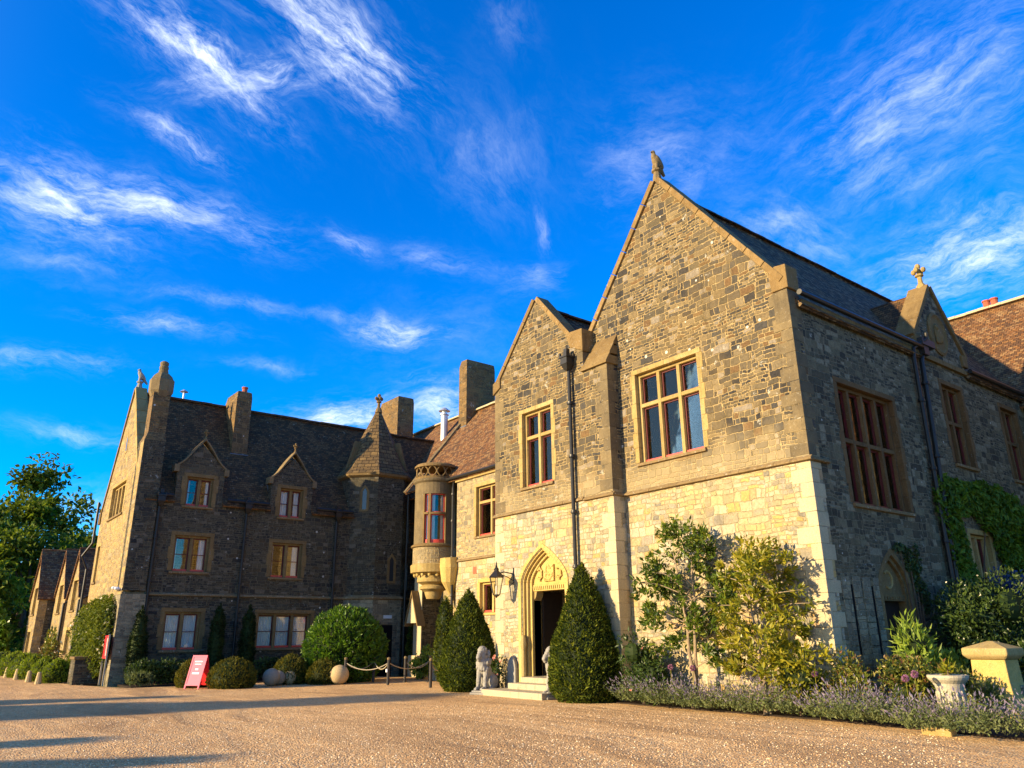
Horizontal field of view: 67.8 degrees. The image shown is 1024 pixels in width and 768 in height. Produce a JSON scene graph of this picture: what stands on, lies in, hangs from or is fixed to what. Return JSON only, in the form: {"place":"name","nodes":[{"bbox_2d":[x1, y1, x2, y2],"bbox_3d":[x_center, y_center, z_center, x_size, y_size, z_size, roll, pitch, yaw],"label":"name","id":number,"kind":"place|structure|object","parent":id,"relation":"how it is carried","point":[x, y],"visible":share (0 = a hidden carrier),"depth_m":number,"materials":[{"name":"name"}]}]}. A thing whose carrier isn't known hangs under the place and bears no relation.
{"place":"outdoors","nodes":[
{"label":"outdoors","id":0,"kind":"place"},
{"bbox_2d":[100,674,406,687],"bbox_3d":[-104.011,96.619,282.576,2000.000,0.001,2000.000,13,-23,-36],"label":"ground","id":1,"kind":"structure","parent":0,"point":[384,676],"depth_m":35.60,"materials":[{"name":"green soil"}]},
{"bbox_2d":[0,451,100,623],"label":"beech tree","id":2,"kind":"object","parent":1,"relation":"on","point":[48,511],"visible":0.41,"depth_m":80.38,"materials":[{"name":"green plant"}]},
{"bbox_2d":[22,547,95,659],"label":"cottage range","id":3,"kind":"structure","parent":1,"relation":"on","point":[55,597],"depth_m":44.00,"materials":[{"name":"stone"}]},
{"bbox_2d":[24,629,31,653],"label":"window","id":4,"kind":"structure","parent":3,"relation":"in","point":[29,630],"depth_m":45.36,"materials":[{"name":"stone"}]},
{"bbox_2d":[29,585,38,616],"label":"window","id":5,"kind":"structure","parent":3,"relation":"in","point":[36,588],"depth_m":46.10,"materials":[{"name":"stone"}]},
{"bbox_2d":[54,582,63,614],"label":"window","id":6,"kind":"structure","parent":3,"relation":"in","point":[60,596],"depth_m":43.86,"materials":[{"name":"stone"}]},
{"bbox_2d":[60,627,70,656],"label":"window","id":7,"kind":"structure","parent":3,"relation":"in","point":[66,638],"depth_m":39.76,"materials":[{"name":"stone"}]},
{"bbox_2d":[68,577,78,612],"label":"window","id":8,"kind":"structure","parent":3,"relation":"in","point":[75,586],"depth_m":40.48,"materials":[{"name":"stone"}]},
{"bbox_2d":[59,682,100,685],"bbox_3d":[-25.236,15.236,39.621,2.200,0.250,26.000,13,-23,-36],"label":"flower bed","id":9,"kind":"object","parent":1,"relation":"on","point":[94,684],"visible":0.06,"depth_m":30.38,"materials":[{"name":"soil"}]},
{"bbox_2d":[0,650,10,664],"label":"box mound","id":10,"kind":"object","parent":9,"relation":"on","point":[4,653],"visible":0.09,"depth_m":42.26,"materials":[{"name":"green plant"}]},
{"bbox_2d":[0,650,22,675],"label":"box mound","id":11,"kind":"object","parent":9,"relation":"on","point":[7,659],"visible":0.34,"depth_m":39.23,"materials":[{"name":"green plant"}]},
{"bbox_2d":[4,652,33,677],"bbox_3d":[-23.886,13.793,37.434,1.688,1.345,1.634,13,-23,-36],"label":"box mound","id":12,"kind":"object","parent":9,"relation":"on","point":[14,665],"visible":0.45,"depth_m":36.96,"materials":[{"name":"green plant"}]},
{"bbox_2d":[17,653,41,679],"bbox_3d":[-22.241,13.203,35.572,1.552,1.264,1.476,13,-23,-36],"label":"box mound","id":13,"kind":"object","parent":9,"relation":"on","point":[26,665],"visible":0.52,"depth_m":35.12,"materials":[{"name":"green plant"}]},
{"bbox_2d":[25,656,54,681],"bbox_3d":[-20.713,12.646,33.799,1.477,1.176,1.444,13,-23,-36],"label":"box mound","id":14,"kind":"object","parent":9,"relation":"on","point":[37,667],"visible":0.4,"depth_m":33.47,"materials":[{"name":"green plant"}]},
{"bbox_2d":[37,626,64,658],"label":"rambling rose","id":15,"kind":"object","parent":9,"relation":"on","point":[49,648],"visible":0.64,"depth_m":35.68,"materials":[{"name":"green plant"}]},
{"bbox_2d":[41,657,69,682],"bbox_3d":[-19.241,12.157,32.229,1.327,1.153,1.320,13,-23,-36],"label":"box mound","id":16,"kind":"object","parent":9,"relation":"on","point":[56,670],"visible":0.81,"depth_m":31.88,"materials":[{"name":"green plant"}]},
{"bbox_2d":[63,527,97,546],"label":"beech tree","id":17,"kind":"object","parent":1,"relation":"on","point":[89,537],"visible":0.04,"depth_m":97.40,"materials":[{"name":"green plant"}]},
{"bbox_2d":[98,634,110,685],"bbox_3d":[-16.025,10.835,29.947,0.064,1.900,0.700,13,-23,-36],"label":"red notice","id":18,"kind":"object","parent":1,"relation":"on","point":[106,647],"visible":1,"depth_m":29.93,"materials":[{"name":"plastic"}]},
{"bbox_2d":[117,679,263,687],"bbox_3d":[-10.923,12.464,31.682,9.600,0.250,2.600,13,-23,-36],"label":"flower bed","id":19,"kind":"object","parent":1,"relation":"on","point":[165,684],"visible":0.14,"depth_m":29.02,"materials":[{"name":"soil"}]},
{"bbox_2d":[123,605,149,684],"bbox_3d":[-14.826,10.362,30.227,0.902,3.152,0.939,13,-23,-36],"label":"columnar yew","id":20,"kind":"object","parent":19,"relation":"on","point":[137,645],"visible":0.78,"depth_m":30.09,"materials":[{"name":"green plant"}]},
{"bbox_2d":[124,670,155,685],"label":"lavender clump","id":21,"kind":"object","parent":19,"relation":"on","point":[139,678],"visible":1,"depth_m":28.49,"materials":[{"name":"green plant"}]},
{"bbox_2d":[123,657,181,684],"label":"border shrub","id":22,"kind":"object","parent":19,"relation":"on","point":[165,670],"visible":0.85,"depth_m":29.23,"materials":[{"name":"green plant"}]},
{"bbox_2d":[207,603,227,666],"bbox_3d":[-12.372,10.845,31.957,0.909,3.281,0.954,13,-23,-36],"label":"columnar yew","id":23,"kind":"object","parent":19,"relation":"on","point":[215,644],"visible":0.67,"depth_m":31.85,"materials":[{"name":"green plant"}]},
{"bbox_2d":[236,604,257,665],"bbox_3d":[-11.364,11.104,32.711,0.906,3.246,0.904,13,-23,-36],"label":"columnar yew","id":24,"kind":"object","parent":19,"relation":"on","point":[246,644],"visible":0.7,"depth_m":32.63,"materials":[{"name":"green plant"}]},
{"bbox_2d":[250,655,279,679],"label":"border shrub","id":25,"kind":"object","parent":19,"relation":"on","point":[262,666],"visible":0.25,"depth_m":32.03,"materials":[{"name":"green plant"}]},
{"bbox_2d":[70,150,1023,712],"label":"manor house","id":26,"kind":"structure","parent":1,"relation":"on","point":[724,380],"depth_m":23.89,"materials":[{"name":"stone"}]},
{"bbox_2d":[64,593,115,682],"bbox_3d":[-18.203,10.860,32.535,1.145,3.593,6.596,13,-23,-36],"label":"climbing hydrangea","id":27,"kind":"object","parent":26,"relation":"attached to","point":[90,622],"visible":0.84,"depth_m":31.55,"materials":[{"name":"green plant"}]},
{"bbox_2d":[90,543,101,584],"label":"window","id":28,"kind":"structure","parent":26,"relation":"in","point":[97,559],"depth_m":36.43,"materials":[{"name":"stone"}]},
{"bbox_2d":[96,600,116,684],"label":"climbing hydrangea","id":29,"kind":"object","parent":26,"relation":"attached to","point":[107,622],"visible":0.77,"depth_m":30.59,"materials":[{"name":"green plant"}]},
{"bbox_2d":[106,476,127,522],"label":"window","id":30,"kind":"structure","parent":26,"relation":"in","point":[116,506],"depth_m":35.81,"materials":[{"name":"stone"}]},
{"bbox_2d":[156,608,205,652],"bbox_3d":[-13.929,10.345,32.008,1.920,1.792,0.431,13,-23,-36],"label":"window","id":31,"kind":"structure","parent":26,"relation":"in","point":[178,629],"depth_m":32.08,"materials":[{"name":"stone"}]},
{"bbox_2d":[167,531,214,574],"bbox_3d":[-13.941,7.335,33.019,1.920,1.782,0.428,13,-23,-36],"label":"window","id":32,"kind":"structure","parent":26,"relation":"in","point":[205,555],"depth_m":33.14,"materials":[{"name":"stone"}]},
{"bbox_2d":[180,472,218,509],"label":"window","id":33,"kind":"structure","parent":26,"relation":"in","point":[212,482],"depth_m":33.94,"materials":[{"name":"stone"}]},
{"bbox_2d":[253,609,314,650],"bbox_3d":[-10.410,11.170,34.594,2.930,1.752,0.430,13,-23,-36],"label":"window","id":34,"kind":"structure","parent":26,"relation":"in","point":[283,629],"depth_m":34.64,"materials":[{"name":"glass"}]},
{"bbox_2d":[266,539,306,580],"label":"window","id":35,"kind":"structure","parent":26,"relation":"in","point":[298,561],"depth_m":35.63,"materials":[{"name":"stone"}]},
{"bbox_2d":[275,484,307,520],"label":"window","id":36,"kind":"structure","parent":26,"relation":"in","point":[283,501],"depth_m":36.40,"materials":[{"name":"stone"}]},
{"bbox_2d":[473,479,494,539],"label":"window","id":37,"kind":"structure","parent":26,"relation":"in","point":[484,492],"depth_m":32.85,"materials":[{"name":"stone"}]},
{"bbox_2d":[477,578,495,615],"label":"window","id":38,"kind":"structure","parent":26,"relation":"in","point":[486,600],"depth_m":31.60,"materials":[{"name":"stone"}]},
{"bbox_2d":[489,561,513,597],"bbox_3d":[-0.380,6.310,24.595,0.844,1.152,0.468,13,-23,-36],"label":"wall lantern","id":39,"kind":"object","parent":26,"relation":"attached to","point":[496,573],"depth_m":24.48,"materials":[{"name":"metal"}]},
{"bbox_2d":[518,399,555,491],"bbox_3d":[0.900,2.058,25.122,0.375,2.792,1.910,13,-23,-36],"label":"window","id":40,"kind":"structure","parent":26,"relation":"in","point":[536,441],"depth_m":25.33,"materials":[{"name":"stone"}]},
{"bbox_2d":[518,543,568,681],"bbox_3d":[2.141,7.075,24.381,3.410,4.800,3.650,13,-23,-36],"label":"doorway","id":41,"kind":"structure","parent":26,"relation":"in","point":[543,574],"depth_m":24.01,"materials":[{"name":"stone"}]},
{"bbox_2d":[630,347,708,467],"bbox_3d":[4.456,0.721,21.484,0.375,2.932,2.710,13,-23,-36],"label":"window","id":42,"kind":"structure","parent":26,"relation":"in","point":[664,392],"depth_m":21.68,"materials":[{"name":"stone"}]},
{"bbox_2d":[840,576,872,669],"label":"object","id":43,"kind":"structure","parent":26,"relation":"in","point":[847,588],"depth_m":17.10,"materials":[{"name":"black stone"}]},
{"bbox_2d":[832,375,915,517],"bbox_3d":[9.285,1.685,19.765,3.240,3.332,0.385,13,-23,-36],"label":"window","id":44,"kind":"structure","parent":26,"relation":"in","point":[877,479],"depth_m":20.02,"materials":[{"name":"brown stone"}]},
{"bbox_2d":[861,578,890,668],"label":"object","id":45,"kind":"structure","parent":26,"relation":"in","point":[871,611],"depth_m":17.60,"materials":[{"name":"black stone"}]},
{"bbox_2d":[878,548,919,662],"bbox_3d":[9.240,5.882,18.375,1.640,3.750,0.375,13,-23,-36],"label":"side door","id":46,"kind":"structure","parent":26,"relation":"in","point":[894,594],"depth_m":18.76,"materials":[{"name":"stone"}]},
{"bbox_2d":[892,542,932,651],"bbox_3d":[10.029,5.826,18.707,1.540,3.862,0.204,13,-23,-36],"label":"ivy trail","id":47,"kind":"object","parent":26,"relation":"attached to","point":[911,563],"visible":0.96,"depth_m":19.07,"materials":[{"name":"green plant"}]},
{"bbox_2d":[937,378,980,472],"bbox_3d":[13.578,1.297,23.387,1.770,2.753,0.375,13,-23,-36],"label":"window","id":48,"kind":"structure","parent":26,"relation":"in","point":[961,441],"depth_m":23.61,"materials":[{"name":"brown stone"}]},
{"bbox_2d":[932,472,1023,590],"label":"wisteria","id":49,"kind":"object","parent":26,"relation":"attached to","point":[1005,514],"visible":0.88,"depth_m":22.32,"materials":[{"name":"green plant"}]},
{"bbox_2d":[966,528,1001,590],"bbox_3d":[13.577,5.307,22.023,1.710,2.122,0.375,13,-23,-36],"label":"window","id":50,"kind":"structure","parent":26,"relation":"in","point":[976,537],"depth_m":22.40,"materials":[{"name":"stone"}]},
{"bbox_2d":[997,402,1023,484],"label":"window","id":51,"kind":"structure","parent":26,"relation":"in","point":[1009,420],"depth_m":26.16,"materials":[{"name":"brown stone"}]},
{"bbox_2d":[616,700,1023,740],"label":"flower bed","id":52,"kind":"object","parent":1,"relation":"on","point":[999,734],"visible":0.22,"depth_m":15.36,"materials":[{"name":"soil"}]},
{"bbox_2d":[615,627,670,706],"bbox_3d":[3.328,7.146,19.297,1.113,1.965,1.634,13,-23,-36],"label":"camellia","id":53,"kind":"object","parent":52,"relation":"on","point":[641,667],"visible":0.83,"depth_m":19.21,"materials":[{"name":"green plant"}]},
{"bbox_2d":[629,514,745,707],"bbox_3d":[4.408,5.532,18.726,2.280,4.639,3.410,13,-23,-36],"label":"magnolia","id":54,"kind":"object","parent":52,"relation":"on","point":[663,584],"visible":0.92,"depth_m":18.88,"materials":[{"name":"green plant"}]},
{"bbox_2d":[703,534,832,713],"bbox_3d":[5.592,5.282,16.920,2.764,3.945,2.325,-8,-20,22],"label":"magnolia","id":55,"kind":"object","parent":52,"relation":"on","point":[749,562],"visible":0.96,"depth_m":16.79,"materials":[{"name":"green plant"}]},
{"bbox_2d":[766,655,835,716],"bbox_3d":[5.958,6.376,16.129,1.087,1.382,1.709,13,-23,-36],"label":"rose bush","id":56,"kind":"object","parent":52,"relation":"on","point":[804,680],"visible":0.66,"depth_m":15.83,"materials":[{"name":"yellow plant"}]},
{"bbox_2d":[604,670,1023,736],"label":"catmint edging","id":57,"kind":"object","parent":52,"relation":"on","point":[714,698],"visible":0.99,"depth_m":14.49,"materials":[{"name":"purple plant"}]},
{"bbox_2d":[825,646,875,719],"bbox_3d":[6.929,6.103,15.511,0.830,1.484,1.056,13,-23,-36],"label":"rose bush","id":58,"kind":"object","parent":52,"relation":"on","point":[847,673],"visible":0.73,"depth_m":15.56,"materials":[{"name":"green plant"}]},
{"bbox_2d":[875,651,939,718],"bbox_3d":[7.742,5.942,14.896,0.964,1.390,1.288,13,-23,-36],"label":"rose bush","id":59,"kind":"object","parent":52,"relation":"on","point":[893,671],"visible":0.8,"depth_m":14.85,"materials":[{"name":"green plant"}]},
{"bbox_2d":[901,675,913,726],"bbox_3d":[7.267,5.810,13.950,0.146,0.935,0.146,13,-23,-36],"label":"allium","id":60,"kind":"object","parent":52,"relation":"on","point":[905,677],"visible":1,"depth_m":14.04,"materials":[{"name":"purple plant"}]},
{"bbox_2d":[910,670,921,719],"bbox_3d":[7.378,5.726,13.826,0.149,1.013,0.149,13,-23,-36],"label":"allium","id":61,"kind":"object","parent":52,"relation":"on","point":[914,674],"visible":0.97,"depth_m":13.93,"materials":[{"name":"purple plant"}]},
{"bbox_2d":[884,608,961,714],"bbox_3d":[8.781,5.969,16.349,1.727,2.239,1.418,13,-23,-36],"label":"buddleia","id":62,"kind":"object","parent":52,"relation":"on","point":[910,639],"visible":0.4,"depth_m":16.14,"materials":[{"name":"green plant"}]},
{"bbox_2d":[926,674,968,727],"bbox_3d":[8.146,5.867,14.111,0.702,0.912,0.702,13,-23,-36],"label":"stone urn","id":63,"kind":"object","parent":52,"relation":"on","point":[948,682],"visible":0.52,"depth_m":13.98,"materials":[{"name":"white stone"}]},
{"bbox_2d":[937,660,957,674],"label":"urn plant","id":64,"kind":"object","parent":63,"relation":"in","point":[946,667],"visible":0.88,"depth_m":14.24,"materials":[{"name":"yellow plant"}]},
{"bbox_2d":[920,657,980,706],"bbox_3d":[8.726,6.139,15.284,1.202,1.243,1.113,13,-23,-36],"label":"rose bush","id":65,"kind":"object","parent":52,"relation":"on","point":[962,671],"visible":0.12,"depth_m":15.28,"materials":[{"name":"green plant"}]},
{"bbox_2d":[943,647,971,678],"bbox_3d":[9.776,6.420,16.484,1.143,1.448,0.981,13,-23,-36],"label":"buddleia","id":66,"kind":"object","parent":52,"relation":"on","point":[955,656],"visible":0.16,"depth_m":16.60,"materials":[{"name":"green plant"}]},
{"bbox_2d":[928,565,1023,681],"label":"choisya hedge","id":67,"kind":"object","parent":52,"relation":"on","point":[980,612],"visible":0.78,"depth_m":17.90,"materials":[{"name":"green plant"}]},
{"bbox_2d":[965,674,1008,720],"bbox_3d":[9.075,6.093,14.691,0.858,0.949,0.822,-10,-20,25],"label":"rose bush","id":68,"kind":"object","parent":52,"relation":"on","point":[983,689],"visible":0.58,"depth_m":14.59,"materials":[{"name":"green plant"}]},
{"bbox_2d":[986,564,1023,674],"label":"ceanothus","id":69,"kind":"object","parent":52,"relation":"on","point":[1010,585],"visible":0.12,"depth_m":20.20,"materials":[{"name":"green plant"}]},
{"bbox_2d":[1016,637,1023,679],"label":"choisya hedge","id":70,"kind":"object","parent":52,"relation":"on","point":[1021,642],"visible":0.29,"depth_m":17.21,"materials":[{"name":"green plant"}]},
{"bbox_2d":[961,641,1023,718],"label":"gate pier","id":71,"kind":"structure","parent":1,"relation":"on","point":[994,660],"depth_m":15.60,"materials":[{"name":"stone"}]},
{"bbox_2d":[405,623,413,666],"bbox_3d":[-4.651,12.332,36.258,0.934,3.031,0.925,13,-23,-36],"label":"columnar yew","id":72,"kind":"object","parent":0,"point":[409,638],"visible":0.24,"depth_m":36.10,"materials":[{"name":"green plant"}]},
{"bbox_2d":[432,649,436,680],"bbox_3d":[-3.019,11.410,31.209,0.465,1.369,0.440,13,-23,-36],"label":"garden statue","id":73,"kind":"object","parent":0,"point":[433,677],"visible":0.02,"depth_m":30.96,"materials":[{"name":"stone"}]},
{"bbox_2d":[0,676,1023,767],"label":"gravel forecourt","id":74,"kind":"structure","parent":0,"point":[42,725],"depth_m":13.75,"materials":[{"name":"beige gravel"}]},
{"bbox_2d":[0,600,14,651],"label":"fig bush","id":75,"kind":"object","parent":74,"relation":"on","point":[6,634],"visible":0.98,"depth_m":45.76,"materials":[{"name":"green plant"}]},
{"bbox_2d":[0,546,32,652],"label":"beech tree","id":76,"kind":"object","parent":74,"relation":"on","point":[8,579],"visible":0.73,"depth_m":58.77,"materials":[{"name":"green plant"}]},
{"bbox_2d":[0,508,38,582],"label":"beech tree","id":77,"kind":"object","parent":74,"relation":"on","point":[3,525],"visible":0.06,"depth_m":70.73,"materials":[{"name":"green plant"}]},
{"bbox_2d":[25,671,31,681],"bbox_3d":[-20.740,12.556,32.724,0.256,0.470,0.256,-11,-21,28],"label":"marker stone","id":78,"kind":"object","parent":74,"relation":"on","point":[28,677],"visible":0.99,"depth_m":32.66,"materials":[{"name":"stone"}]},
{"bbox_2d":[34,672,41,683],"bbox_3d":[-19.378,12.039,31.208,0.256,0.470,0.256,4,-19,-15],"label":"marker stone","id":79,"kind":"object","parent":74,"relation":"on","point":[38,679],"visible":0.99,"depth_m":31.14,"materials":[{"name":"stone"}]},
{"bbox_2d":[0,518,95,651],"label":"beech tree","id":80,"kind":"object","parent":74,"relation":"on","point":[31,544],"visible":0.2,"depth_m":67.01,"materials":[{"name":"green plant"}]},
{"bbox_2d":[67,656,99,684],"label":"pier","id":81,"kind":"structure","parent":74,"relation":"on","point":[79,673],"depth_m":30.57,"materials":[{"name":"stone"}]},
{"bbox_2d":[174,657,209,687],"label":"bush","id":82,"kind":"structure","parent":74,"relation":"on","point":[180,676],"depth_m":27.83,"materials":[{"name":"green plant"}]},
{"bbox_2d":[184,655,209,688],"bbox_3d":[-11.307,10.400,27.536,0.600,1.130,0.722,-5,-19,13],"label":"pink board","id":83,"kind":"object","parent":74,"relation":"on","point":[198,671],"visible":0.94,"depth_m":27.46,"materials":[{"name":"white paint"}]},
{"bbox_2d":[205,655,257,688],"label":"bush","id":84,"kind":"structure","parent":74,"relation":"on","point":[231,672],"depth_m":27.10,"materials":[{"name":"green plant"}]},
{"bbox_2d":[262,668,279,685],"bbox_3d":[-8.968,10.927,28.395,0.640,0.627,0.640,13,-23,-36],"label":"stone ball","id":85,"kind":"object","parent":74,"relation":"on","point":[271,677],"visible":1,"depth_m":28.18,"materials":[{"name":"grey stone"}]},
{"bbox_2d":[276,671,284,684],"bbox_3d":[-8.864,11.138,28.875,0.540,0.529,0.540,13,-23,-36],"label":"stone ball","id":86,"kind":"object","parent":74,"relation":"on","point":[282,678],"visible":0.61,"depth_m":28.74,"materials":[{"name":"grey stone"}]},
{"bbox_2d":[284,671,295,684],"bbox_3d":[-8.529,11.256,29.241,0.540,0.529,0.540,13,-23,-36],"label":"stone ball","id":87,"kind":"object","parent":74,"relation":"on","point":[290,680],"visible":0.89,"depth_m":29.04,"materials":[{"name":"stone"}]},
{"bbox_2d":[273,651,309,684],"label":"bush","id":88,"kind":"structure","parent":74,"relation":"on","point":[295,664],"depth_m":29.37,"materials":[{"name":"green plant"}]},
{"bbox_2d":[305,657,340,684],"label":"bush","id":89,"kind":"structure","parent":74,"relation":"on","point":[318,672],"depth_m":29.01,"materials":[{"name":"green plant"}]},
{"bbox_2d":[330,665,348,684],"bbox_3d":[-6.579,11.079,29.049,0.720,0.706,0.720,13,-23,-36],"label":"stone ball","id":90,"kind":"object","parent":74,"relation":"on","point":[339,674],"visible":1,"depth_m":28.80,"materials":[{"name":"stone"}]},
{"bbox_2d":[300,603,389,682],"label":"laurel dome","id":91,"kind":"structure","parent":74,"relation":"on","point":[356,637],"depth_m":30.21,"materials":[{"name":"green plant"}]},
{"bbox_2d":[372,658,374,682],"bbox_3d":[-5.484,11.364,30.217,0.124,1.075,0.124,13,-23,-36],"label":"rope post","id":92,"kind":"object","parent":74,"relation":"on","point":[373,675],"visible":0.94,"depth_m":30.14,"materials":[{"name":"wood"}]},
{"bbox_2d":[386,657,390,684],"bbox_3d":[-4.630,10.769,28.448,0.152,1.075,0.124,13,-23,-36],"label":"rope post","id":93,"kind":"object","parent":74,"relation":"on","point":[388,670],"visible":0.94,"depth_m":28.42,"materials":[{"name":"wood"}]},
{"bbox_2d":[403,656,406,682],"bbox_3d":[-4.200,11.267,29.962,0.124,1.075,0.124,13,-23,-36],"label":"rope post","id":94,"kind":"object","parent":74,"relation":"on","point":[405,666],"visible":0.91,"depth_m":29.95,"materials":[{"name":"wood"}]},
{"bbox_2d":[408,644,433,679],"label":"bay bush","id":95,"kind":"object","parent":74,"relation":"on","point":[420,673],"visible":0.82,"depth_m":32.10,"materials":[{"name":"green plant"}]},
{"bbox_2d":[429,658,432,687],"bbox_3d":[-2.854,10.190,26.756,0.124,1.075,0.124,13,-23,-36],"label":"rope post","id":96,"kind":"object","parent":74,"relation":"on","point":[430,671],"visible":0.91,"depth_m":26.73,"materials":[{"name":"wood"}]},
{"bbox_2d":[432,595,453,681],"bbox_3d":[-2.658,10.237,30.608,1.052,3.410,1.116,13,-23,-36],"label":"columnar yew","id":97,"kind":"object","parent":74,"relation":"on","point":[445,615],"visible":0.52,"depth_m":30.51,"materials":[{"name":"green plant"}]},
{"bbox_2d":[436,588,495,691],"bbox_3d":[-1.437,8.474,25.308,2.087,3.394,2.091,13,-23,-36],"label":"yew topiary","id":98,"kind":"object","parent":74,"relation":"on","point":[468,635],"visible":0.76,"depth_m":24.66,"materials":[{"name":"green plant"}]},
{"bbox_2d":[470,646,497,694],"bbox_3d":[-0.847,8.853,23.620,0.616,1.400,0.999,-12,-21,30],"label":"lion statue","id":99,"kind":"object","parent":74,"relation":"on","point":[486,678],"visible":0.94,"depth_m":23.39,"materials":[{"name":"stone"}]},
{"bbox_2d":[490,654,505,687],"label":"rose bush","id":100,"kind":"object","parent":74,"relation":"on","point":[496,671],"visible":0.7,"depth_m":24.02,"materials":[{"name":"green plant"}]},
{"bbox_2d":[481,676,551,699],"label":"entrance steps","id":101,"kind":"structure","parent":74,"relation":"on","point":[532,687],"depth_m":22.22,"materials":[{"name":"stone"}]},
{"bbox_2d":[507,656,517,686],"bbox_3d":[0.013,8.967,23.759,0.100,0.915,0.420,13,-23,-36],"label":"arched stone","id":102,"kind":"object","parent":101,"relation":"on","point":[512,672],"visible":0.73,"depth_m":23.71,"materials":[{"name":"grey stone"}]},
{"bbox_2d":[542,646,557,699],"bbox_3d":[1.249,8.143,21.543,0.999,1.400,0.616,10,-21,-28],"label":"lion statue","id":103,"kind":"object","parent":74,"relation":"on","point":[546,655],"visible":0.2,"depth_m":21.38,"materials":[{"name":"stone"}]},
{"bbox_2d":[547,561,623,703],"bbox_3d":[1.965,6.813,20.994,2.165,3.766,2.195,13,-23,-36],"label":"yew topiary","id":104,"kind":"object","parent":74,"relation":"on","point":[583,666],"visible":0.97,"depth_m":20.25,"materials":[{"name":"green plant"}]},
{"bbox_2d":[921,726,956,736],"bbox_3d":[7.272,5.936,12.975,0.220,0.180,0.500,13,-23,-36],"label":"kerb stone","id":105,"kind":"object","parent":74,"relation":"on","point":[937,731],"visible":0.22,"depth_m":12.89,"materials":[{"name":"beige stone"}]},
{"bbox_2d":[0,0,1023,559],"label":"sky","id":106,"kind":"structure","parent":0,"point":[321,209],"materials":[{"name":"blue"}]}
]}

